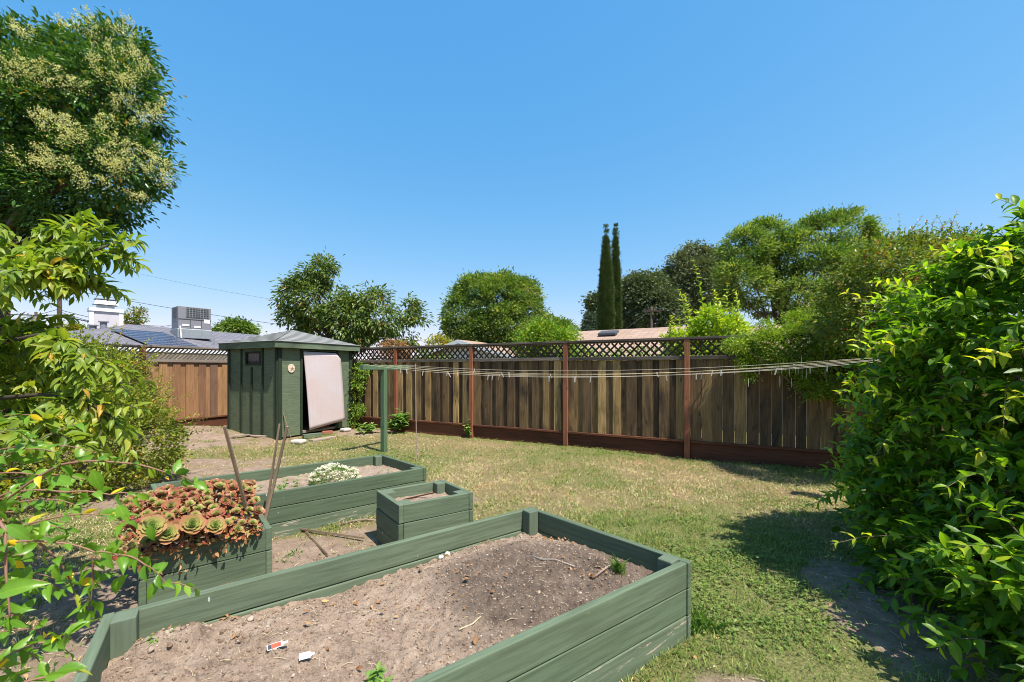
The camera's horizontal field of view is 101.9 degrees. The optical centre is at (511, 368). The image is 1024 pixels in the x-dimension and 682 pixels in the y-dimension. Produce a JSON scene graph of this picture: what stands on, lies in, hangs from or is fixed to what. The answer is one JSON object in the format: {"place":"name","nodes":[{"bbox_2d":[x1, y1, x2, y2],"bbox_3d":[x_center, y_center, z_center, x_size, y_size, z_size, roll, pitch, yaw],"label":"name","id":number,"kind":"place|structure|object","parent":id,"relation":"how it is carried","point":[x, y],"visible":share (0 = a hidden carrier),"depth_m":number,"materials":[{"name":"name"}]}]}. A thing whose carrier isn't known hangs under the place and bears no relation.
{"place":"outdoors","nodes":[
{"label":"outdoors","id":0,"kind":"place"},
{"bbox_2d":[67,298,366,362],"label":"house","id":1,"kind":"structure","parent":0,"point":[105,315],"depth_m":20.48,"materials":[{"name":"grey stone"}]},
{"bbox_2d":[111,328,159,345],"bbox_3d":[-16.959,-1.427,18.680,2.810,0.835,0.398,0,0,20],"label":"solar panel","id":2,"kind":"object","parent":1,"relation":"on","point":[136,337],"visible":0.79,"depth_m":18.59,"materials":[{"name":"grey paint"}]},
{"bbox_2d":[124,329,170,345],"bbox_3d":[-16.812,-1.427,19.072,2.810,0.835,0.398,0,0,20],"label":"solar panel","id":3,"kind":"object","parent":1,"relation":"on","point":[160,343],"visible":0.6,"depth_m":19.00,"materials":[{"name":"grey paint"}]},
{"bbox_2d":[134,330,179,345],"bbox_3d":[-16.666,-1.427,19.464,2.810,0.835,0.398,0,0,20],"label":"solar panel","id":4,"kind":"object","parent":1,"relation":"on","point":[157,338],"visible":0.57,"depth_m":19.42,"materials":[{"name":"grey paint"}]},
{"bbox_2d":[145,331,190,346],"bbox_3d":[-16.520,-1.427,19.856,2.810,0.835,0.398,0,0,20],"label":"solar panel","id":5,"kind":"object","parent":1,"relation":"on","point":[168,339],"visible":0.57,"depth_m":19.80,"materials":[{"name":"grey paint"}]},
{"bbox_2d":[156,332,199,346],"bbox_3d":[-16.373,-1.427,20.248,2.810,0.835,0.398,0,0,20],"label":"solar panel","id":6,"kind":"object","parent":1,"relation":"on","point":[177,339],"visible":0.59,"depth_m":20.20,"materials":[{"name":"grey paint"}]},
{"bbox_2d":[170,306,211,339],"bbox_3d":[-16.933,-2.386,21.957,1.323,1.643,1.500,0,0,37],"label":"rooftop unit","id":7,"kind":"object","parent":1,"relation":"on","point":[191,322],"visible":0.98,"depth_m":21.56,"materials":[{"name":"grey paint"}]},
{"bbox_2d":[23,437,951,679],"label":"fallen leaves","id":8,"kind":"object","parent":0,"point":[25,675],"depth_m":3.78,"materials":[{"name":"brown plant"}]},
{"bbox_2d":[0,426,1023,681],"bbox_3d":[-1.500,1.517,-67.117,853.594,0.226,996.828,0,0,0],"label":"ground","id":9,"kind":"structure","parent":0,"point":[890,644],"depth_m":3.73,"materials":[{"name":"green plant"}]},
{"bbox_2d":[6,584,78,611],"bbox_3d":[-3.229,1.570,2.885,0.332,0.070,0.309,0,0,-29],"label":"grass tuft","id":10,"kind":"object","parent":9,"relation":"on","point":[41,600],"visible":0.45,"depth_m":2.82,"materials":[{"name":"green plant"}]},
{"bbox_2d":[13,317,88,329],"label":"hedge","id":11,"kind":"object","parent":9,"relation":"on","point":[83,325],"depth_m":32.86,"materials":[{"name":"green plant"}]},
{"bbox_2d":[57,299,61,327],"bbox_3d":[-29.483,-2.500,26.941,2.200,8.600,0.385,0,0,-17],"label":"utility pole","id":12,"kind":"object","parent":9,"relation":"on","point":[59,310],"depth_m":26.92,"materials":[{"name":"brown wood"}]},
{"bbox_2d":[84,292,439,342],"bbox_3d":[-16.584,-3.419,26.500,25.735,3.729,0.026,0,0,2],"label":"power line","id":13,"kind":"object","parent":12,"relation":"attached to","point":[211,314],"visible":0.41,"depth_m":26.58,"materials":[{"name":"black"}]},
{"bbox_2d":[64,321,82,330],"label":"clipped shrub","id":14,"kind":"object","parent":9,"relation":"on","point":[76,326],"visible":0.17,"depth_m":29.83,"materials":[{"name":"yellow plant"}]},
{"bbox_2d":[51,533,102,549],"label":"grass tuft","id":15,"kind":"object","parent":9,"relation":"on","point":[83,540],"visible":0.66,"depth_m":3.76,"materials":[{"name":"green plant"}]},
{"bbox_2d":[0,208,157,474],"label":"fruit tree","id":16,"kind":"object","parent":9,"relation":"on","point":[54,257],"visible":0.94,"depth_m":2.22,"materials":[{"name":"green plant"}]},
{"bbox_2d":[0,0,192,332],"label":"broadleaf tree","id":17,"kind":"object","parent":9,"relation":"on","point":[46,143],"visible":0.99,"depth_m":7.05,"materials":[{"name":"green plant"}]},
{"bbox_2d":[0,410,207,681],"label":"climbing vine","id":18,"kind":"object","parent":9,"relation":"on","point":[12,583],"visible":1,"depth_m":0.99,"materials":[{"name":"green plant"}]},
{"bbox_2d":[0,312,211,512],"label":"bush","id":19,"kind":"object","parent":9,"relation":"on","point":[117,472],"visible":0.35,"depth_m":5.62,"materials":[{"name":"green plant"}]},
{"bbox_2d":[33,343,226,436],"bbox_3d":[-9.337,0.540,8.969,0.140,2.219,6.570,0,0,28],"label":"fence","id":20,"kind":"object","parent":9,"relation":"on","point":[204,382],"visible":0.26,"depth_m":10.82,"materials":[{"name":"beige wood"}]},
{"bbox_2d":[123,304,149,324],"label":"sapling","id":21,"kind":"object","parent":9,"relation":"on","point":[136,315],"visible":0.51,"depth_m":33.85,"materials":[{"name":"green plant"}]},
{"bbox_2d":[138,513,271,605],"bbox_3d":[-2.355,1.450,3.204,0.814,0.419,0.502,0,0,-38],"label":"planter box","id":22,"kind":"object","parent":9,"relation":"on","point":[252,557],"visible":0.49,"depth_m":3.03,"materials":[{"name":"green paint"}]},
{"bbox_2d":[151,524,257,545],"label":"soil","id":23,"kind":"structure","parent":22,"relation":"in","point":[178,541],"depth_m":3.17,"materials":[{"name":"brown soil"}]},
{"bbox_2d":[112,478,265,574],"bbox_3d":[-2.404,1.174,3.143,0.886,0.523,0.733,0,0,-41],"label":"succulent clump","id":24,"kind":"object","parent":23,"relation":"on","point":[196,523],"visible":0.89,"depth_m":3.06,"materials":[{"name":"orange plant"}]},
{"bbox_2d":[223,426,250,524],"bbox_3d":[-2.099,0.894,3.207,0.030,0.950,0.339,0,0,4],"label":"wooden stake","id":25,"kind":"object","parent":23,"relation":"in","point":[239,482],"visible":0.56,"depth_m":3.15,"materials":[{"name":"brown wood"}]},
{"bbox_2d":[264,424,280,515],"bbox_3d":[-2.049,0.918,3.536,0.138,0.897,0.020,0,0,-15],"label":"wooden stake","id":26,"kind":"object","parent":23,"relation":"in","point":[273,464],"visible":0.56,"depth_m":3.53,"materials":[{"name":"brown wood"}]},
{"bbox_2d":[264,426,288,518],"bbox_3d":[-1.967,0.915,3.447,0.262,0.887,0.031,0,0,11],"label":"wooden stake","id":27,"kind":"object","parent":23,"relation":"in","point":[275,476],"visible":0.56,"depth_m":3.43,"materials":[{"name":"brown wood"}]},
{"bbox_2d":[235,515,256,525],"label":"blue succulent","id":28,"kind":"object","parent":22,"relation":"in","point":[241,518],"visible":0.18,"depth_m":3.22,"materials":[{"name":"plant"}]},
{"bbox_2d":[211,314,267,334],"bbox_3d":[-26.648,-1.744,40.107,5.017,6.916,4.159,0,0,0],"label":"round tree","id":29,"kind":"object","parent":9,"relation":"on","point":[232,325],"visible":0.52,"depth_m":39.20,"materials":[{"name":"green plant"}]},
{"bbox_2d":[234,434,265,436],"bbox_3d":[-6.128,1.522,9.488,1.156,0.022,0.090,0,0,14],"label":"scrap board","id":30,"kind":"object","parent":9,"relation":"on","point":[253,435],"visible":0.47,"depth_m":9.39,"materials":[{"name":"grey wood"}]},
{"bbox_2d":[150,454,425,538],"bbox_3d":[-2.309,1.406,4.498,2.488,0.508,1.085,0,0,-38],"label":"raised bed","id":31,"kind":"object","parent":9,"relation":"on","point":[292,511],"visible":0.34,"depth_m":4.28,"materials":[{"name":"green paint"}]},
{"bbox_2d":[186,465,400,500],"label":"soil","id":32,"kind":"structure","parent":31,"relation":"in","point":[364,471],"depth_m":4.81,"materials":[{"name":"brown soil"}]},
{"bbox_2d":[257,475,323,490],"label":"leafy weed","id":33,"kind":"object","parent":32,"relation":"on","point":[284,486],"visible":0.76,"depth_m":4.30,"materials":[{"name":"green plant"}]},
{"bbox_2d":[308,462,361,485],"bbox_3d":[-1.975,1.167,4.640,0.531,0.237,0.414,0,0,0],"label":"alyssum","id":34,"kind":"object","parent":32,"relation":"on","point":[314,477],"visible":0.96,"depth_m":4.59,"materials":[{"name":"white plant"}]},
{"bbox_2d":[217,330,360,439],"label":"shed","id":35,"kind":"structure","parent":9,"relation":"on","point":[266,388],"depth_m":9.80,"materials":[{"name":"green wood"}]},
{"bbox_2d":[245,351,260,364],"bbox_3d":[-6.111,-0.242,9.790,0.600,0.325,0.038,0,0,28],"label":"window","id":36,"kind":"structure","parent":35,"relation":"in","point":[251,358],"depth_m":9.80,"materials":[{"name":"grey glass"}]},
{"bbox_2d":[288,364,294,372],"bbox_3d":[-5.117,-0.012,9.626,0.016,0.200,0.170,0,0,28],"label":"wall plaque","id":37,"kind":"object","parent":35,"relation":"attached to","point":[291,368],"depth_m":9.62,"materials":[{"name":"brown"}]},
{"bbox_2d":[303,351,344,429],"bbox_3d":[-4.649,0.530,10.328,0.079,1.881,1.122,0,0,30],"label":"foam board","id":38,"kind":"object","parent":35,"relation":"on","point":[324,387],"visible":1,"depth_m":10.28,"materials":[{"name":"white plastic"}]},
{"bbox_2d":[274,548,309,562],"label":"grass tuft","id":39,"kind":"object","parent":9,"relation":"on","point":[291,555],"visible":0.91,"depth_m":3.53,"materials":[{"name":"green plant"}]},
{"bbox_2d":[290,439,306,443],"bbox_3d":[-4.555,1.555,8.853,0.270,0.090,0.200,0,0,13],"label":"concrete block","id":40,"kind":"object","parent":9,"relation":"on","point":[298,441],"depth_m":8.78,"materials":[{"name":"grey concrete"}]},
{"bbox_2d":[302,433,321,438],"bbox_3d":[-4.630,1.550,9.625,0.406,0.090,0.120,0,0,-43],"label":"timber offcut","id":41,"kind":"object","parent":9,"relation":"on","point":[310,435],"visible":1,"depth_m":9.56,"materials":[{"name":"green paint"}]},
{"bbox_2d":[304,531,327,555],"bbox_3d":[-1.829,1.572,3.815,0.021,0.025,0.846,0,0,-40],"label":"wooden lath","id":42,"kind":"object","parent":9,"relation":"on","point":[317,544],"visible":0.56,"depth_m":3.72,"materials":[{"name":"brown wood"}]},
{"bbox_2d":[309,436,335,441],"bbox_3d":[-4.266,1.580,9.360,0.140,0.040,0.596,0,0,28],"label":"timber offcut","id":43,"kind":"object","parent":9,"relation":"on","point":[322,438],"visible":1,"depth_m":9.28,"materials":[{"name":"grey wood"}]},
{"bbox_2d":[322,430,332,433],"bbox_3d":[-4.542,1.565,10.215,0.240,0.070,0.110,0,0,-29],"label":"brick","id":44,"kind":"object","parent":9,"relation":"on","point":[327,432],"visible":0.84,"depth_m":10.16,"materials":[{"name":"brick"}]},
{"bbox_2d":[300,528,363,538],"bbox_3d":[-1.810,1.552,3.946,0.963,0.030,0.023,0,0,19],"label":"wooden lath","id":45,"kind":"object","parent":9,"relation":"on","point":[326,532],"visible":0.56,"depth_m":3.90,"materials":[{"name":"brown wood"}]},
{"bbox_2d":[340,428,350,431],"bbox_3d":[-4.262,1.560,10.624,0.200,0.080,0.220,0,0,28],"label":"concrete block","id":46,"kind":"object","parent":9,"relation":"on","point":[344,429],"depth_m":10.56,"materials":[{"name":"grey concrete"}]},
{"bbox_2d":[267,246,438,356],"bbox_3d":[-5.644,-1.351,14.285,6.212,6.124,3.015,0,0,0],"label":"persimmon tree","id":47,"kind":"object","parent":9,"relation":"on","point":[319,319],"visible":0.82,"depth_m":14.09,"materials":[{"name":"green plant"}]},
{"bbox_2d":[344,359,372,427],"bbox_3d":[-4.105,0.691,11.116,0.824,1.936,0.750,0,0,0],"label":"creeper","id":48,"kind":"object","parent":9,"relation":"on","point":[363,376],"visible":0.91,"depth_m":11.08,"materials":[{"name":"green plant"}]},
{"bbox_2d":[355,422,379,432],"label":"leafy plant","id":49,"kind":"object","parent":9,"relation":"on","point":[369,426],"visible":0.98,"depth_m":10.34,"materials":[{"name":"green plant"}]},
{"bbox_2d":[72,507,690,681],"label":"raised bed","id":50,"kind":"object","parent":9,"relation":"on","point":[618,635],"visible":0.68,"depth_m":2.18,"materials":[{"name":"green paint"}]},
{"bbox_2d":[101,532,654,681],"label":"soil","id":51,"kind":"structure","parent":50,"relation":"in","point":[174,652],"depth_m":2.12,"materials":[{"name":"brown soil"}]},
{"bbox_2d":[146,626,176,643],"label":"weed","id":52,"kind":"object","parent":51,"relation":"on","point":[149,638],"visible":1,"depth_m":1.86,"materials":[{"name":"green plant"}]},
{"bbox_2d":[267,641,287,650],"bbox_3d":[-1.076,1.267,1.905,0.085,0.006,0.036,0,0,-36],"label":"plant tag","id":53,"kind":"object","parent":51,"relation":"on","point":[276,645],"visible":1,"depth_m":1.90,"materials":[{"name":"white paint"}]},
{"bbox_2d":[299,651,314,660],"bbox_3d":[-0.915,1.277,1.850,0.062,0.006,0.040,0,0,-27],"label":"plant tag","id":54,"kind":"object","parent":51,"relation":"on","point":[305,655],"visible":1,"depth_m":1.85,"materials":[{"name":"white paint"}]},
{"bbox_2d":[120,534,614,680],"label":"straw litter","id":55,"kind":"object","parent":51,"relation":"on","point":[366,612],"visible":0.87,"depth_m":2.07,"materials":[{"name":"beige"}]},
{"bbox_2d":[133,536,614,669],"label":"dead leaves","id":56,"kind":"object","parent":51,"relation":"on","point":[359,667],"visible":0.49,"depth_m":2.29,"materials":[{"name":"brown plant"}]},
{"bbox_2d":[364,661,393,681],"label":"weed","id":57,"kind":"object","parent":51,"relation":"on","point":[372,674],"visible":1,"depth_m":1.74,"materials":[{"name":"green plant"}]},
{"bbox_2d":[459,616,480,629],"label":"twig","id":58,"kind":"object","parent":51,"relation":"on","point":[469,624],"visible":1,"depth_m":2.08,"materials":[{"name":"beige wood"}]},
{"bbox_2d":[531,555,574,566],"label":"twig","id":59,"kind":"object","parent":51,"relation":"on","point":[551,559],"visible":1,"depth_m":2.66,"materials":[{"name":"grey wood"}]},
{"bbox_2d":[595,561,615,576],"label":"twig","id":60,"kind":"object","parent":51,"relation":"on","point":[601,571],"visible":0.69,"depth_m":2.51,"materials":[{"name":"grey wood"}]},
{"bbox_2d":[606,554,628,575],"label":"grass tuft","id":61,"kind":"object","parent":51,"relation":"on","point":[617,566],"visible":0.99,"depth_m":2.52,"materials":[{"name":"green plant"}]},
{"bbox_2d":[360,364,408,452],"bbox_3d":[-2.445,0.780,8.045,0.097,1.739,1.220,0,0,27],"label":"clothesline post","id":62,"kind":"object","parent":9,"relation":"on","point":[383,369],"visible":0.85,"depth_m":7.97,"materials":[{"name":"paint"}]},
{"bbox_2d":[364,360,877,376],"bbox_3d":[0.697,0.006,5.968,7.478,0.236,0.004,0,0,25],"label":"clothesline","id":63,"kind":"object","parent":62,"relation":"attached to","point":[656,375],"visible":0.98,"depth_m":5.27,"materials":[{"name":"beige fabric"}]},
{"bbox_2d":[381,358,870,374],"bbox_3d":[0.798,-0.021,6.172,7.476,0.234,0.004,0,0,26],"label":"clothesline","id":64,"kind":"object","parent":62,"relation":"attached to","point":[650,373],"visible":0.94,"depth_m":5.53,"materials":[{"name":"white"}]},
{"bbox_2d":[390,362,872,376],"bbox_3d":[0.899,0.018,6.376,7.476,0.207,0.004,0,0,26],"label":"clothesline","id":65,"kind":"object","parent":62,"relation":"attached to","point":[617,376],"visible":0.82,"depth_m":6.16,"materials":[{"name":"beige fabric"}]},
{"bbox_2d":[410,358,861,370],"bbox_3d":[1.116,-0.050,6.815,7.476,0.175,0.004,0,0,27],"label":"clothesline","id":66,"kind":"object","parent":62,"relation":"attached to","point":[655,369],"visible":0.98,"depth_m":6.27,"materials":[{"name":"beige fabric"}]},
{"bbox_2d":[400,359,878,373],"bbox_3d":[1.008,-0.012,6.595,7.476,0.201,0.004,0,0,27],"label":"clothesline","id":67,"kind":"object","parent":62,"relation":"attached to","point":[668,372],"visible":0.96,"depth_m":5.69,"materials":[{"name":"beige fabric"}]},
{"bbox_2d":[374,337,416,362],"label":"flowering shrub","id":68,"kind":"object","parent":9,"relation":"on","point":[393,341],"visible":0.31,"depth_m":12.57,"materials":[{"name":"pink plant"}]},
{"bbox_2d":[388,408,409,429],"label":"leafy plant","id":69,"kind":"object","parent":9,"relation":"on","point":[400,420],"visible":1,"depth_m":10.28,"materials":[{"name":"green plant"}]},
{"bbox_2d":[365,349,450,362],"bbox_3d":[-3.442,0.441,14.506,4.064,2.567,1.807,0,0,0],"label":"hedge","id":70,"kind":"object","parent":9,"relation":"on","point":[415,355],"visible":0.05,"depth_m":14.34,"materials":[{"name":"green plant"}]},
{"bbox_2d":[415,364,416,458],"bbox_3d":[-1.698,0.771,7.348,0.017,1.719,0.046,0,0,-40],"label":"bamboo pole","id":71,"kind":"object","parent":9,"relation":"on","point":[416,424],"visible":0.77,"depth_m":7.34,"materials":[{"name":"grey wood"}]},
{"bbox_2d":[376,479,472,544],"bbox_3d":[-0.803,1.391,3.802,0.704,0.536,0.569,0,0,-36],"label":"planter box","id":72,"kind":"object","parent":9,"relation":"on","point":[396,520],"visible":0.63,"depth_m":3.63,"materials":[{"name":"green paint"}]},
{"bbox_2d":[395,491,448,501],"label":"soil","id":73,"kind":"structure","parent":72,"relation":"in","point":[430,496],"depth_m":3.94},
{"bbox_2d":[405,492,433,498],"bbox_3d":[-0.876,1.193,3.885,0.289,0.054,0.012,0,0,-14],"label":"wooden lath","id":74,"kind":"object","parent":73,"relation":"on","point":[420,495],"visible":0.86,"depth_m":3.88,"materials":[{"name":"brown wood"}]},
{"bbox_2d":[419,332,453,356],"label":"yellow bush","id":75,"kind":"object","parent":9,"relation":"on","point":[438,337],"visible":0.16,"depth_m":18.82,"materials":[{"name":"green plant"}]},
{"bbox_2d":[413,340,518,361],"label":"garage","id":76,"kind":"structure","parent":9,"relation":"on","point":[471,342],"depth_m":17.79,"materials":[{"name":"beige"}]},
{"bbox_2d":[462,422,471,436],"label":"leafy plant","id":77,"kind":"object","parent":9,"relation":"on","point":[467,429],"visible":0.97,"depth_m":9.59,"materials":[{"name":"green plant"}]},
{"bbox_2d":[436,266,552,349],"bbox_3d":[-0.945,-1.746,20.964,6.069,6.919,4.328,0,0,0],"label":"round tree","id":78,"kind":"object","parent":9,"relation":"on","point":[499,320],"visible":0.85,"depth_m":20.18,"materials":[{"name":"green plant"}]},
{"bbox_2d":[0,437,996,681],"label":"clover","id":79,"kind":"object","parent":9,"relation":"on","point":[803,602],"visible":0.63,"depth_m":3.08,"materials":[{"name":"green plant"}]},
{"bbox_2d":[2,429,1010,681],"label":"ground litter","id":80,"kind":"object","parent":9,"relation":"on","point":[676,655],"visible":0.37,"depth_m":2.74,"materials":[{"name":"brown plant"}]},
{"bbox_2d":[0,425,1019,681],"bbox_3d":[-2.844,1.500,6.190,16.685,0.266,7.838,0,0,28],"label":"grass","id":81,"kind":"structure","parent":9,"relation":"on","point":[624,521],"depth_m":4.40,"materials":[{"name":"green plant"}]},
{"bbox_2d":[506,314,583,357],"bbox_3d":[1.049,-0.040,13.510,2.705,3.484,2.069,0,0,0],"label":"lemon bush","id":82,"kind":"object","parent":9,"relation":"on","point":[538,331],"visible":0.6,"depth_m":13.22,"materials":[{"name":"green plant"}]},
{"bbox_2d":[543,311,580,336],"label":"tree","id":83,"kind":"object","parent":9,"relation":"on","point":[564,320],"visible":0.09,"depth_m":23.69,"materials":[{"name":"green plant"}]},
{"bbox_2d":[579,310,597,330],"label":"tree","id":84,"kind":"object","parent":9,"relation":"on","point":[589,322],"visible":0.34,"depth_m":35.64,"materials":[{"name":"green plant"}]},
{"bbox_2d":[596,223,617,329],"bbox_3d":[7.064,-4.571,30.980,1.697,12.557,1.687,0,0,0],"label":"cypress","id":85,"kind":"object","parent":9,"relation":"on","point":[606,314],"visible":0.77,"depth_m":30.68,"materials":[{"name":"green plant"}]},
{"bbox_2d":[610,223,623,329],"bbox_3d":[7.968,-4.789,32.007,1.379,13.002,1.344,0,0,0],"label":"cypress","id":86,"kind":"object","parent":9,"relation":"on","point":[617,270],"visible":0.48,"depth_m":31.75,"materials":[{"name":"green plant"}]},
{"bbox_2d":[570,342,677,360],"bbox_3d":[2.781,0.486,10.176,3.280,2.432,1.453,0,0,0],"label":"hedge","id":87,"kind":"object","parent":9,"relation":"on","point":[621,349],"visible":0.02,"depth_m":10.15,"materials":[{"name":"green plant"}]},
{"bbox_2d":[578,265,695,328],"bbox_3d":[11.286,-3.957,38.319,9.764,11.334,8.174,0,0,0],"label":"oak tree","id":88,"kind":"object","parent":9,"relation":"on","point":[641,292],"visible":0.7,"depth_m":36.63,"materials":[{"name":"green plant"}]},
{"bbox_2d":[643,306,660,327],"bbox_3d":[10.114,-1.350,29.944,1.200,6.300,0.287,0,0,17],"label":"utility pole","id":89,"kind":"object","parent":9,"relation":"on","point":[651,310],"visible":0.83,"depth_m":29.93,"materials":[{"name":"brown wood"}]},
{"bbox_2d":[547,325,809,433],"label":"house","id":90,"kind":"structure","parent":9,"relation":"on","point":[638,333],"depth_m":15.35,"materials":[{"name":"beige"}]},
{"bbox_2d":[352,331,1023,478],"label":"fence","id":91,"kind":"object","parent":9,"relation":"on","point":[649,414],"visible":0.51,"depth_m":8.06,"materials":[{"name":"brown wood"}]},
{"bbox_2d":[656,240,745,325],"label":"oak tree","id":92,"kind":"object","parent":9,"relation":"on","point":[682,271],"visible":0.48,"depth_m":40.45,"materials":[{"name":"green plant"}]},
{"bbox_2d":[690,597,730,635],"bbox_3d":[1.140,1.530,2.562,0.283,0.151,0.329,0,0,-11],"label":"grass tuft","id":93,"kind":"object","parent":9,"relation":"on","point":[698,623],"visible":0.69,"depth_m":2.51,"materials":[{"name":"green plant"}]},
{"bbox_2d":[659,259,765,426],"bbox_3d":[4.176,-0.365,8.770,2.241,3.958,1.283,0,0,0],"label":"citrus tree","id":94,"kind":"object","parent":9,"relation":"on","point":[721,323],"visible":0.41,"depth_m":8.58,"materials":[{"name":"green plant"}]},
{"bbox_2d":[712,288,883,410],"bbox_3d":[4.716,0.104,6.610,2.718,3.019,1.528,0,0,0],"label":"jasmine","id":95,"kind":"object","parent":9,"relation":"on","point":[754,348],"visible":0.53,"depth_m":6.56,"materials":[{"name":"green plant"}]},
{"bbox_2d":[705,202,893,324],"bbox_3d":[12.117,-2.735,17.247,8.721,8.881,4.307,0,0,0],"label":"broad tree","id":96,"kind":"object","parent":9,"relation":"on","point":[766,266],"visible":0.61,"depth_m":16.73,"materials":[{"name":"green plant"}]},
{"bbox_2d":[791,193,1023,681],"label":"honeysuckle bush","id":97,"kind":"object","parent":9,"relation":"on","point":[935,350],"visible":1,"depth_m":2.66,"materials":[{"name":"green plant"}]},
{"bbox_2d":[795,211,1019,443],"bbox_3d":[5.880,-0.355,5.958,3.662,3.928,1.809,0,0,-21],"label":"tall shrub","id":98,"kind":"object","parent":9,"relation":"on","point":[879,260],"visible":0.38,"depth_m":5.67,"materials":[{"name":"green plant"}]},
{"bbox_2d":[0,0,1023,362],"label":"sky","id":99,"kind":"structure","parent":0,"point":[424,144],"materials":[{"name":"blue"}]}
]}

